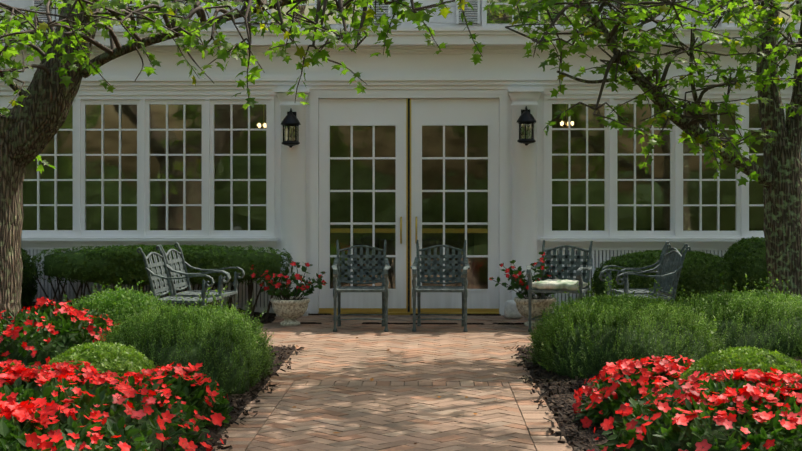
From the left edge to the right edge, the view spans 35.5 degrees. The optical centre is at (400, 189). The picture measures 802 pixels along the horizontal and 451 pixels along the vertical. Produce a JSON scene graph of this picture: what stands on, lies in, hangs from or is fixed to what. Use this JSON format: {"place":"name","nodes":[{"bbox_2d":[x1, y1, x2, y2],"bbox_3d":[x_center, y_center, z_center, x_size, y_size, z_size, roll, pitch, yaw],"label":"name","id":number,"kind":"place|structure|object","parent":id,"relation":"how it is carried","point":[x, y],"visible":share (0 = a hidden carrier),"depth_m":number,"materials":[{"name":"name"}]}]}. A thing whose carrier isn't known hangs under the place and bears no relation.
{"place":"outdoors","nodes":[
{"label":"outdoors","id":0,"kind":"place"},
{"bbox_2d":[217,353,579,450],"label":"paving sand bed","id":1,"kind":"object","parent":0,"point":[221,431],"depth_m":8.05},
{"bbox_2d":[211,315,572,450],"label":"paving bricks","id":2,"kind":"object","parent":1,"relation":"on","point":[425,356],"visible":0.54,"depth_m":8.57,"materials":[{"name":"beige brick"}]},
{"bbox_2d":[137,245,229,308],"bbox_3d":[-1.956,0.949,11.296,0.707,0.881,0.592,0,0,8],"label":"chair","id":3,"kind":"object","parent":2,"relation":"on","point":[154,277],"visible":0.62,"depth_m":11.32,"materials":[{"name":"metal"}]},
{"bbox_2d":[158,242,244,314],"bbox_3d":[-1.892,0.949,11.895,0.707,0.881,0.592,0,0,8],"label":"chair","id":4,"kind":"object","parent":2,"relation":"on","point":[174,265],"visible":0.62,"depth_m":12.00,"materials":[{"name":"metal"}]},
{"bbox_2d":[270,297,309,325],"bbox_3d":[-1.138,1.250,12.874,0.408,0.271,0.408,0,0,1],"label":"urn","id":5,"kind":"object","parent":2,"relation":"on","point":[290,311],"visible":0.96,"depth_m":12.75,"materials":[{"name":"stone"}]},
{"bbox_2d":[250,261,326,299],"bbox_3d":[-1.153,0.927,12.880,0.759,0.424,0.722,0,0,1],"label":"mandevilla","id":6,"kind":"object","parent":5,"relation":"on","point":[284,292],"depth_m":12.80,"materials":[{"name":"plant"}]},
{"bbox_2d":[331,240,390,331],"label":"armchair","id":7,"kind":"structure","parent":2,"relation":"on","point":[338,280],"depth_m":12.70,"materials":[{"name":"metal"}]},
{"bbox_2d":[292,329,516,443],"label":"fallen leaves","id":8,"kind":"object","parent":2,"relation":"on","point":[371,379],"visible":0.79,"depth_m":8.35,"materials":[{"name":"brown plant"}]},
{"bbox_2d":[410,240,469,331],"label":"armchair","id":9,"kind":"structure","parent":2,"relation":"on","point":[419,288],"depth_m":12.70,"materials":[{"name":"metal"}]},
{"bbox_2d":[514,296,555,326],"bbox_3d":[1.371,1.243,12.817,0.430,0.285,0.430,0,0,1],"label":"urn","id":10,"kind":"object","parent":2,"relation":"on","point":[539,305],"visible":0.75,"depth_m":12.67,"materials":[{"name":"stone"}]},
{"bbox_2d":[489,252,563,298],"bbox_3d":[1.304,0.874,12.813,0.832,0.510,0.742,0,0,1],"label":"mandevilla","id":11,"kind":"object","parent":10,"relation":"on","point":[514,283],"depth_m":12.67,"materials":[{"name":"plant"}]},
{"bbox_2d":[526,240,592,331],"bbox_3d":[1.581,0.949,12.392,0.592,0.881,0.707,0,0,19],"label":"chair","id":12,"kind":"object","parent":2,"relation":"on","point":[581,277],"visible":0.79,"depth_m":12.59,"materials":[{"name":"metal"}]},
{"bbox_2d":[532,281,578,290],"bbox_3d":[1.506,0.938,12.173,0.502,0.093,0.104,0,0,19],"label":"chair cushion","id":13,"kind":"object","parent":12,"relation":"on","point":[555,286],"visible":0.9,"depth_m":12.15,"materials":[{"name":"white fabric"}]},
{"bbox_2d":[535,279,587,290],"bbox_3d":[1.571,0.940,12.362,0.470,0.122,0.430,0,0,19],"label":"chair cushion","id":14,"kind":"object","parent":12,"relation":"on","point":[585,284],"visible":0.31,"depth_m":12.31,"materials":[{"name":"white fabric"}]},
{"bbox_2d":[599,241,690,302],"bbox_3d":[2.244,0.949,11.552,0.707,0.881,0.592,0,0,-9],"label":"chair","id":15,"kind":"object","parent":2,"relation":"on","point":[664,271],"visible":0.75,"depth_m":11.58,"materials":[{"name":"metal"}]},
{"label":"lawn","id":16,"kind":"structure","parent":0,"visible":0},
{"bbox_2d":[0,0,484,329],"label":"tree","id":17,"kind":"object","parent":16,"relation":"on","point":[30,128],"depth_m":9.38,"materials":[{"name":"green plant"}]},
{"bbox_2d":[0,0,801,316],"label":"building","id":18,"kind":"structure","parent":16,"relation":"on","point":[420,144],"depth_m":13.93,"materials":[{"name":"white paint"}]},
{"bbox_2d":[281,108,300,147],"bbox_3d":[-1.203,-0.677,13.673,0.216,0.433,0.236,0,0,1],"label":"lantern","id":19,"kind":"object","parent":18,"relation":"attached to","point":[290,122],"visible":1,"depth_m":13.61,"materials":[{"name":"black metal"}]},
{"bbox_2d":[517,106,535,145],"bbox_3d":[1.362,-0.697,13.614,0.216,0.433,0.236,0,0,1],"label":"lantern","id":20,"kind":"object","parent":18,"relation":"attached to","point":[526,120],"visible":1,"depth_m":13.55,"materials":[{"name":"black metal"}]},
{"bbox_2d":[0,301,801,450],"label":"mulch bed","id":21,"kind":"object","parent":16,"relation":"on","point":[561,388],"depth_m":8.40,"materials":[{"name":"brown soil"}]},
{"bbox_2d":[21,248,38,308],"bbox_3d":[-4.534,0.939,13.403,1.257,0.881,0.966,0,0,1],"label":"hedge","id":22,"kind":"object","parent":21,"relation":"on","point":[32,293],"depth_m":13.33,"materials":[{"name":"green plant"}]},
{"bbox_2d":[0,296,118,365],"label":"impatiens","id":23,"kind":"object","parent":21,"relation":"on","point":[20,318],"depth_m":9.16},
{"bbox_2d":[8,303,108,343],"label":"flowers","id":24,"kind":"object","parent":23,"relation":"on","point":[47,341],"visible":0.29,"depth_m":9.17,"materials":[{"name":"red plant"}]},
{"bbox_2d":[0,397,155,450],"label":"impatiens","id":25,"kind":"object","parent":21,"relation":"on","point":[13,427],"depth_m":5.65,"materials":[{"name":"red plant"}]},
{"bbox_2d":[1,400,103,450],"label":"flowers","id":26,"kind":"object","parent":25,"relation":"on","point":[95,437],"visible":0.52,"depth_m":5.54,"materials":[{"name":"red plant"}]},
{"bbox_2d":[47,340,154,379],"bbox_3d":[-1.836,1.152,7.637,0.802,0.458,0.800,0,0,1],"label":"boxwood","id":27,"kind":"object","parent":21,"relation":"on","point":[97,354],"depth_m":7.49,"materials":[{"name":"green plant"}]},
{"bbox_2d":[0,359,223,450],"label":"impatiens","id":28,"kind":"object","parent":21,"relation":"on","point":[26,390],"depth_m":6.37,"materials":[{"name":"red plant"}]},
{"bbox_2d":[0,360,211,439],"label":"impatiens buds","id":29,"kind":"object","parent":28,"relation":"on","point":[100,380],"visible":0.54,"depth_m":6.44,"materials":[{"name":"red plant"}]},
{"bbox_2d":[64,278,176,326],"bbox_3d":[-2.334,1.057,10.361,1.081,0.656,1.103,0,0,1],"label":"yew shrub","id":30,"kind":"object","parent":21,"relation":"on","point":[107,305],"depth_m":10.19,"materials":[{"name":"green plant"}]},
{"bbox_2d":[30,244,293,319],"bbox_3d":[-2.541,0.986,13.411,2.756,0.806,0.957,0,0,1],"label":"hedge","id":31,"kind":"object","parent":21,"relation":"on","point":[135,256],"depth_m":13.03,"materials":[{"name":"green plant"}]},
{"bbox_2d":[114,362,233,433],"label":"impatiens","id":32,"kind":"object","parent":21,"relation":"on","point":[180,386],"depth_m":7.24,"materials":[{"name":"red plant"}]},
{"bbox_2d":[124,363,223,412],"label":"flowers","id":33,"kind":"object","parent":32,"relation":"attached to","point":[177,366],"visible":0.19,"depth_m":7.29,"materials":[{"name":"red plant"}]},
{"bbox_2d":[94,286,281,396],"bbox_3d":[-1.520,1.045,8.885,1.274,0.680,1.854,0,0,1],"label":"shrub","id":34,"kind":"object","parent":21,"relation":"on","point":[180,321],"depth_m":8.45,"materials":[{"name":"green plant"}]},
{"bbox_2d":[521,276,726,378],"bbox_3d":[1.698,1.042,9.674,1.535,0.686,1.958,0,0,1],"label":"shrub","id":35,"kind":"object","parent":21,"relation":"on","point":[622,310],"depth_m":9.14,"materials":[{"name":"green plant"}]},
{"bbox_2d":[572,355,694,431],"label":"impatiens","id":36,"kind":"object","parent":21,"relation":"on","point":[623,389],"depth_m":7.16,"materials":[{"name":"red plant"}]},
{"bbox_2d":[574,355,691,410],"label":"flowers","id":37,"kind":"object","parent":36,"relation":"on","point":[629,366],"visible":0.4,"depth_m":7.16,"materials":[{"name":"red plant"}]},
{"bbox_2d":[590,249,738,306],"bbox_3d":[2.826,1.000,13.186,1.658,0.753,0.886,0,0,1],"label":"hedge","id":38,"kind":"object","parent":21,"relation":"on","point":[699,272],"depth_m":12.87,"materials":[{"name":"green plant"}]},
{"bbox_2d":[587,367,801,450],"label":"impatiens","id":39,"kind":"object","parent":21,"relation":"on","point":[671,433],"depth_m":6.03,"materials":[{"name":"red plant"}]},
{"bbox_2d":[595,369,801,450],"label":"impatiens buds","id":40,"kind":"object","parent":39,"relation":"on","point":[693,379],"visible":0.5,"depth_m":6.13,"materials":[{"name":"red plant"}]},
{"bbox_2d":[661,271,801,358],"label":"shrub","id":41,"kind":"object","parent":21,"relation":"on","point":[765,306],"depth_m":9.64,"materials":[{"name":"green plant"}]},
{"bbox_2d":[680,346,801,393],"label":"boxwood","id":42,"kind":"object","parent":21,"relation":"on","point":[745,358],"depth_m":6.83,"materials":[{"name":"green plant"}]},
{"bbox_2d":[722,236,767,296],"bbox_3d":[3.748,0.923,13.118,0.846,0.888,0.885,0,0,1],"label":"hedge","id":43,"kind":"object","parent":21,"relation":"on","point":[736,247],"depth_m":12.82,"materials":[{"name":"green plant"}]},
{"bbox_2d":[483,0,801,300],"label":"tree","id":44,"kind":"object","parent":16,"relation":"on","point":[780,178],"depth_m":10.65,"materials":[{"name":"green plant"}]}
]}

